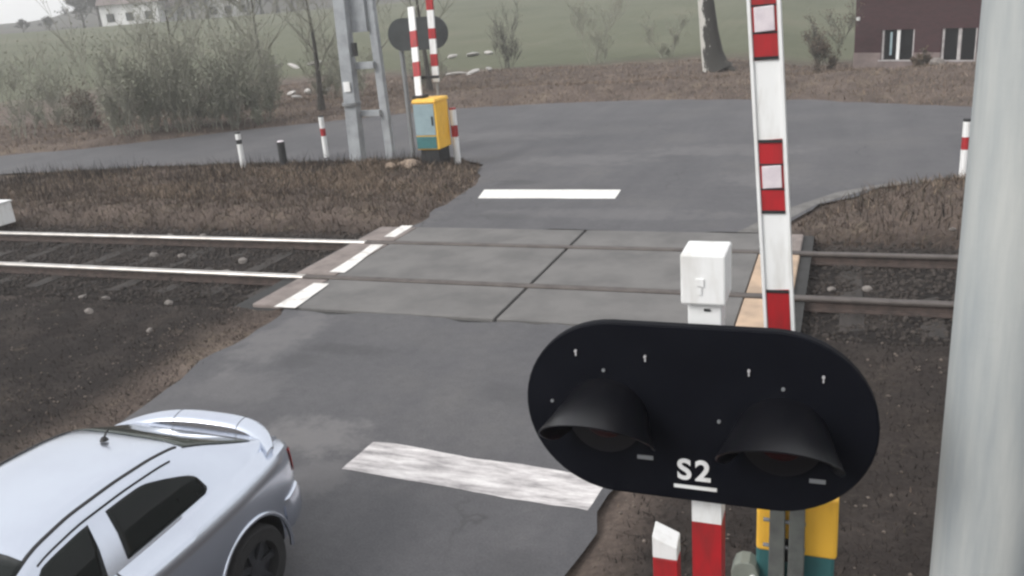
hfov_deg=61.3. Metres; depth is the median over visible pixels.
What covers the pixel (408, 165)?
rubble stone
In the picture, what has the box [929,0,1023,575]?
concrete pole
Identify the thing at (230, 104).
bare shrub
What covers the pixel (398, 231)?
edge line
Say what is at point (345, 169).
tan grass
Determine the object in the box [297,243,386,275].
edge beam
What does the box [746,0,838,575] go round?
level crossing barrier
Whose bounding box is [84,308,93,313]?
stone
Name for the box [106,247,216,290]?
sleeper
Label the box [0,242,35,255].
sleeper
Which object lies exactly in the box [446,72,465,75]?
whitish block
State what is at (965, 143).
marker post
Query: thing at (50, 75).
bare shrub
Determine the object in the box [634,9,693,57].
bare shrub
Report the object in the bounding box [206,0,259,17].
house
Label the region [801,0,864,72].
bare shrub
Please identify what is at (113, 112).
bare shrub
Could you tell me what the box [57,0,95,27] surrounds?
bare tree
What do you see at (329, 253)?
dry grass
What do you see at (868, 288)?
stone
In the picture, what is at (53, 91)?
bare shrub
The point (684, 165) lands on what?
road
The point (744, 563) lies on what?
cable post
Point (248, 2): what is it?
bare tree
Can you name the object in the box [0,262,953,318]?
rail
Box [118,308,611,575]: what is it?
road
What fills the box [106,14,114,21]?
window
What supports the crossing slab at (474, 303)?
on the crossing bed
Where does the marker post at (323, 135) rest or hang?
on the ground at (546, 30)
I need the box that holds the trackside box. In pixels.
[0,200,15,225]
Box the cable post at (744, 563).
[731,551,759,575]
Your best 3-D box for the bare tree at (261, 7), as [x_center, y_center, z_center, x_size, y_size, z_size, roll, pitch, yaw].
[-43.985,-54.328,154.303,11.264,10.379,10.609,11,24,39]
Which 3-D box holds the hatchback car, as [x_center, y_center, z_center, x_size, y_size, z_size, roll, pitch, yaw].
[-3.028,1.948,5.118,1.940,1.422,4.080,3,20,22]
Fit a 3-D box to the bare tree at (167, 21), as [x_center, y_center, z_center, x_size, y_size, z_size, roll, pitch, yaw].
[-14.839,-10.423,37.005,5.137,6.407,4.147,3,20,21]
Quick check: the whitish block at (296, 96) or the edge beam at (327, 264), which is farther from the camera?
the whitish block at (296, 96)
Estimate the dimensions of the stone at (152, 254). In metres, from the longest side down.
0.175 x 0.138 x 0.105 m
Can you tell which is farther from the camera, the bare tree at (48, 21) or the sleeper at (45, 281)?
the bare tree at (48, 21)
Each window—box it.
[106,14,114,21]
[125,12,133,20]
[210,7,216,14]
[878,29,914,60]
[941,28,977,61]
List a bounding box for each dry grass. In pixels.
[0,57,975,153]
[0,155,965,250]
[0,227,951,339]
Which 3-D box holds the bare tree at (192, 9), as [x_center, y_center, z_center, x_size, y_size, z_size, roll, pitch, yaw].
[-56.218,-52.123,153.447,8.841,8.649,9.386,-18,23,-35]
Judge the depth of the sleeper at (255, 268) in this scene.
15.09 m
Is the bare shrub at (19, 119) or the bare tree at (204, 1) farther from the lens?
the bare tree at (204, 1)
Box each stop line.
[342,442,602,509]
[478,189,619,198]
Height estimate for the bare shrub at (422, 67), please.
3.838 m
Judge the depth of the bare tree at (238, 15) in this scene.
38.08 m
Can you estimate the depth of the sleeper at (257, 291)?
13.81 m
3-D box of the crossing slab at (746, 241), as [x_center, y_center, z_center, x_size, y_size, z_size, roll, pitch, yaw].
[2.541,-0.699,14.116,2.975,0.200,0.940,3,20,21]
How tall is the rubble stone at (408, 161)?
0.317 m
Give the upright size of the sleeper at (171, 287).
0.160 m
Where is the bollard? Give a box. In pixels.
[277,140,287,166]
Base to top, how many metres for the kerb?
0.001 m
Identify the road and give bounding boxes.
[0,99,971,231]
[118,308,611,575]
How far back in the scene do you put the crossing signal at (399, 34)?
22.08 m
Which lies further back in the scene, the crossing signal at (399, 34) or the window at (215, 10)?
the window at (215, 10)
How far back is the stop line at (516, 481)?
7.57 m
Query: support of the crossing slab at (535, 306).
on the crossing bed
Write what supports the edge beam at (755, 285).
on the ground at (546, 30)
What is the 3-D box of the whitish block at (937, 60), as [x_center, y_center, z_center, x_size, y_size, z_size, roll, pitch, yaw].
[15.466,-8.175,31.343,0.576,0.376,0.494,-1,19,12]
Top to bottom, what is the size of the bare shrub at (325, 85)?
4.168 m
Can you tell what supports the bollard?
on the ground at (546, 30)
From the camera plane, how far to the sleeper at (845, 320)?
10.84 m
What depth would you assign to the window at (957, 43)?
36.22 m
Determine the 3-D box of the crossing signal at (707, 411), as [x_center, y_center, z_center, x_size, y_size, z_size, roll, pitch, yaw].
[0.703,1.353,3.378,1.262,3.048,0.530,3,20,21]
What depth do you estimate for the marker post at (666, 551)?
4.12 m
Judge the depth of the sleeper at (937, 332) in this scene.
10.24 m
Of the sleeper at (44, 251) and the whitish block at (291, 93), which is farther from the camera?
the whitish block at (291, 93)
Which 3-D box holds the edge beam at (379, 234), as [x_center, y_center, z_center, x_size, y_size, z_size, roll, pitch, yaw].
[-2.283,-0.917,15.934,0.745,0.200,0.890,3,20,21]
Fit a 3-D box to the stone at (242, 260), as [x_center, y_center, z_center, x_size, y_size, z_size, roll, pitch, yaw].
[-4.819,-0.489,15.480,0.166,0.126,0.228,-7,17,-12]
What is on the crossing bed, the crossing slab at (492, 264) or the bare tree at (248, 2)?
the crossing slab at (492, 264)
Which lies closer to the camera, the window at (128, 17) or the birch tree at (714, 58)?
the birch tree at (714, 58)
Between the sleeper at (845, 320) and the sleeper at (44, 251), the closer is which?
the sleeper at (845, 320)
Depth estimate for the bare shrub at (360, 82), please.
38.39 m
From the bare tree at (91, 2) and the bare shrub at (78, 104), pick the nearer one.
the bare shrub at (78, 104)
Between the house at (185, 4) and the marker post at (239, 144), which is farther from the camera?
the house at (185, 4)
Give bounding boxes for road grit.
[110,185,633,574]
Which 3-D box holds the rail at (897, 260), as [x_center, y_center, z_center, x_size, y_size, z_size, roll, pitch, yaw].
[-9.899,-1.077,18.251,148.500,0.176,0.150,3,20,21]
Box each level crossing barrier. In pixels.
[407,0,450,164]
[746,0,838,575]
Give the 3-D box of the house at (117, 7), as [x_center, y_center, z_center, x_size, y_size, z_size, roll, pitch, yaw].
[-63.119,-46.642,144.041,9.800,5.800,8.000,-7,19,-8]
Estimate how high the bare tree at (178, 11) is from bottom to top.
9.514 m
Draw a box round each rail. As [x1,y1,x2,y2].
[0,231,958,268]
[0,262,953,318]
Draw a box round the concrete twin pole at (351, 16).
[333,0,395,161]
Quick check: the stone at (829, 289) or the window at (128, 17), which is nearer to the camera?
the stone at (829, 289)
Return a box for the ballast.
[0,222,958,345]
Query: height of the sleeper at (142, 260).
0.160 m
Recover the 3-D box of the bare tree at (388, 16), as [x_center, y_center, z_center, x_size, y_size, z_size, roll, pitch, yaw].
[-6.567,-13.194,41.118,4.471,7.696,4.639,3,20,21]
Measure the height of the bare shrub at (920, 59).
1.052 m
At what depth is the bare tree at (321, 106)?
35.25 m
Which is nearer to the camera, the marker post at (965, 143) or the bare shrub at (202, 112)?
the marker post at (965, 143)
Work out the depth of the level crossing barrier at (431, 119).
21.23 m
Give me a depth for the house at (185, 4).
149.69 m
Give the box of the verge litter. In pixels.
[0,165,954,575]
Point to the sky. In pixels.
(11, 11)
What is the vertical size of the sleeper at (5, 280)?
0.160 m
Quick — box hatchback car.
[0,409,301,575]
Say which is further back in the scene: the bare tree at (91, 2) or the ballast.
the bare tree at (91, 2)
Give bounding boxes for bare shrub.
[0,34,77,127]
[0,37,48,139]
[24,32,92,129]
[36,0,158,136]
[59,76,103,131]
[94,0,215,133]
[117,4,223,132]
[138,2,241,130]
[193,0,268,128]
[205,12,287,124]
[233,29,287,105]
[294,16,340,98]
[318,40,372,98]
[400,11,450,90]
[487,0,526,68]
[565,0,629,63]
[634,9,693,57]
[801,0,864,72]
[910,45,932,66]
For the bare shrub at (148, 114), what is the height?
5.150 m
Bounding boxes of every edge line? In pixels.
[274,283,327,307]
[330,244,381,272]
[384,225,412,236]
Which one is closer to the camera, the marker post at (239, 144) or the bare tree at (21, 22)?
the marker post at (239, 144)
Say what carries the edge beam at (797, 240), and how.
on the ground at (546, 30)
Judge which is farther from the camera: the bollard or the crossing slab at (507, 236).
the bollard
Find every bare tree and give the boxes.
[14,18,29,31]
[38,16,54,30]
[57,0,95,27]
[65,0,102,26]
[118,0,212,115]
[165,0,182,20]
[183,0,202,19]
[187,0,218,17]
[198,0,299,98]
[232,0,251,14]
[255,0,268,13]
[262,0,336,110]
[269,0,280,12]
[366,0,415,47]
[404,0,454,92]
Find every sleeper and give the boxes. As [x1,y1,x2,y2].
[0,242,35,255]
[0,244,110,282]
[14,243,76,261]
[25,245,145,287]
[77,251,168,284]
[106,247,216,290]
[158,248,258,294]
[202,250,298,295]
[246,255,326,297]
[839,266,864,330]
[912,268,947,337]
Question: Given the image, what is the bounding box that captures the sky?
[0,0,86,23]
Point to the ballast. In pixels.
(97, 287)
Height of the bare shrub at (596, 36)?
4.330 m
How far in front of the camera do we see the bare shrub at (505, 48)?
48.09 m
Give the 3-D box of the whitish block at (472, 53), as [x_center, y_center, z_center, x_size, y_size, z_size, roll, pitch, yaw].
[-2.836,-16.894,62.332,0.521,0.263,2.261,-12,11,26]
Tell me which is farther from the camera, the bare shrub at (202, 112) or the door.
the bare shrub at (202, 112)
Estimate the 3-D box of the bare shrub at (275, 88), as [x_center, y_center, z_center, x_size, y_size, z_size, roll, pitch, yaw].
[-11.574,-9.853,38.652,2.695,3.720,2.839,-6,19,-3]
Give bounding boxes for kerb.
[739,181,916,232]
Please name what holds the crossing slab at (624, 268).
on the crossing bed
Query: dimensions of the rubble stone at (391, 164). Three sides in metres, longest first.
0.360 x 0.291 x 0.226 m
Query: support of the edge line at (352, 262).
on the edge beam at (327, 264)
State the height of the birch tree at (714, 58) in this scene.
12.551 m
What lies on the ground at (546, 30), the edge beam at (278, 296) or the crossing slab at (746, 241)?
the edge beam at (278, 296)
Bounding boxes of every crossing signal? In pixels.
[388,16,447,156]
[528,241,879,575]
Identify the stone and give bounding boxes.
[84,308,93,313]
[101,296,109,299]
[149,252,158,256]
[164,300,172,304]
[238,257,247,263]
[385,162,396,169]
[403,159,421,165]
[405,162,416,168]
[827,287,835,291]
[862,285,872,291]
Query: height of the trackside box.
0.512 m
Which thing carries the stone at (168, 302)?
on the ground at (546, 30)
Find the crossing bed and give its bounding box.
[233,228,813,331]
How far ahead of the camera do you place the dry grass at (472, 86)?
35.46 m
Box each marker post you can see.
[235,132,245,167]
[318,115,328,157]
[449,107,460,163]
[652,521,680,575]
[959,118,970,176]
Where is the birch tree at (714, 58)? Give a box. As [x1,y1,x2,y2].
[698,0,738,72]
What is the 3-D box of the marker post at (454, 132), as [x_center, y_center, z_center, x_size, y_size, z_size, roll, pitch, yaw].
[-1.435,-3.826,21.830,0.170,1.440,0.166,3,20,21]
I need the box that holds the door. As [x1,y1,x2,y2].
[413,104,435,135]
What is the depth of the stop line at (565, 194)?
18.01 m
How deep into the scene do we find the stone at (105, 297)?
13.70 m
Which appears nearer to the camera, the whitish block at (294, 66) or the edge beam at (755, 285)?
the edge beam at (755, 285)
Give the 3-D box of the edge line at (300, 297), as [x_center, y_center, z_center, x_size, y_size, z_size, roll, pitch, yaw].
[-3.060,0.102,12.759,0.376,0.001,1.069,3,20,21]
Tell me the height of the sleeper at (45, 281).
0.160 m
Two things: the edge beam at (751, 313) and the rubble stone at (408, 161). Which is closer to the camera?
the edge beam at (751, 313)
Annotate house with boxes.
[95,0,167,25]
[165,0,188,20]
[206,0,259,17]
[853,0,981,68]
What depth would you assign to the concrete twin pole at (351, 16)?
22.79 m
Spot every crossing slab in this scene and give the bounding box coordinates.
[284,280,524,321]
[337,244,564,283]
[396,227,583,244]
[497,288,742,325]
[533,249,757,292]
[573,230,759,249]
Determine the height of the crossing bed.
0.001 m
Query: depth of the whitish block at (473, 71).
47.39 m
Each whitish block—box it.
[287,91,295,95]
[288,63,298,68]
[291,95,301,98]
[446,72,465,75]
[465,68,479,74]
[467,52,479,55]
[929,58,945,65]
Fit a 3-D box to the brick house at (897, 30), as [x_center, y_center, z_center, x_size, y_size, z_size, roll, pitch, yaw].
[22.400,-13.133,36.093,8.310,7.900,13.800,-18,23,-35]
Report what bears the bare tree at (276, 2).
on the ground at (546, 30)
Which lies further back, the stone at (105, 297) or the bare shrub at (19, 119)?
the bare shrub at (19, 119)
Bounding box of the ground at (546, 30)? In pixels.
[0,0,975,575]
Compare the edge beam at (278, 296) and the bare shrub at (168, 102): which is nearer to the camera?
the edge beam at (278, 296)
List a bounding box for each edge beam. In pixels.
[253,278,326,308]
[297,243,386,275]
[358,227,415,240]
[735,298,763,326]
[746,254,799,292]
[792,234,803,250]
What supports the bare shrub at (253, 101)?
on the ground at (546, 30)

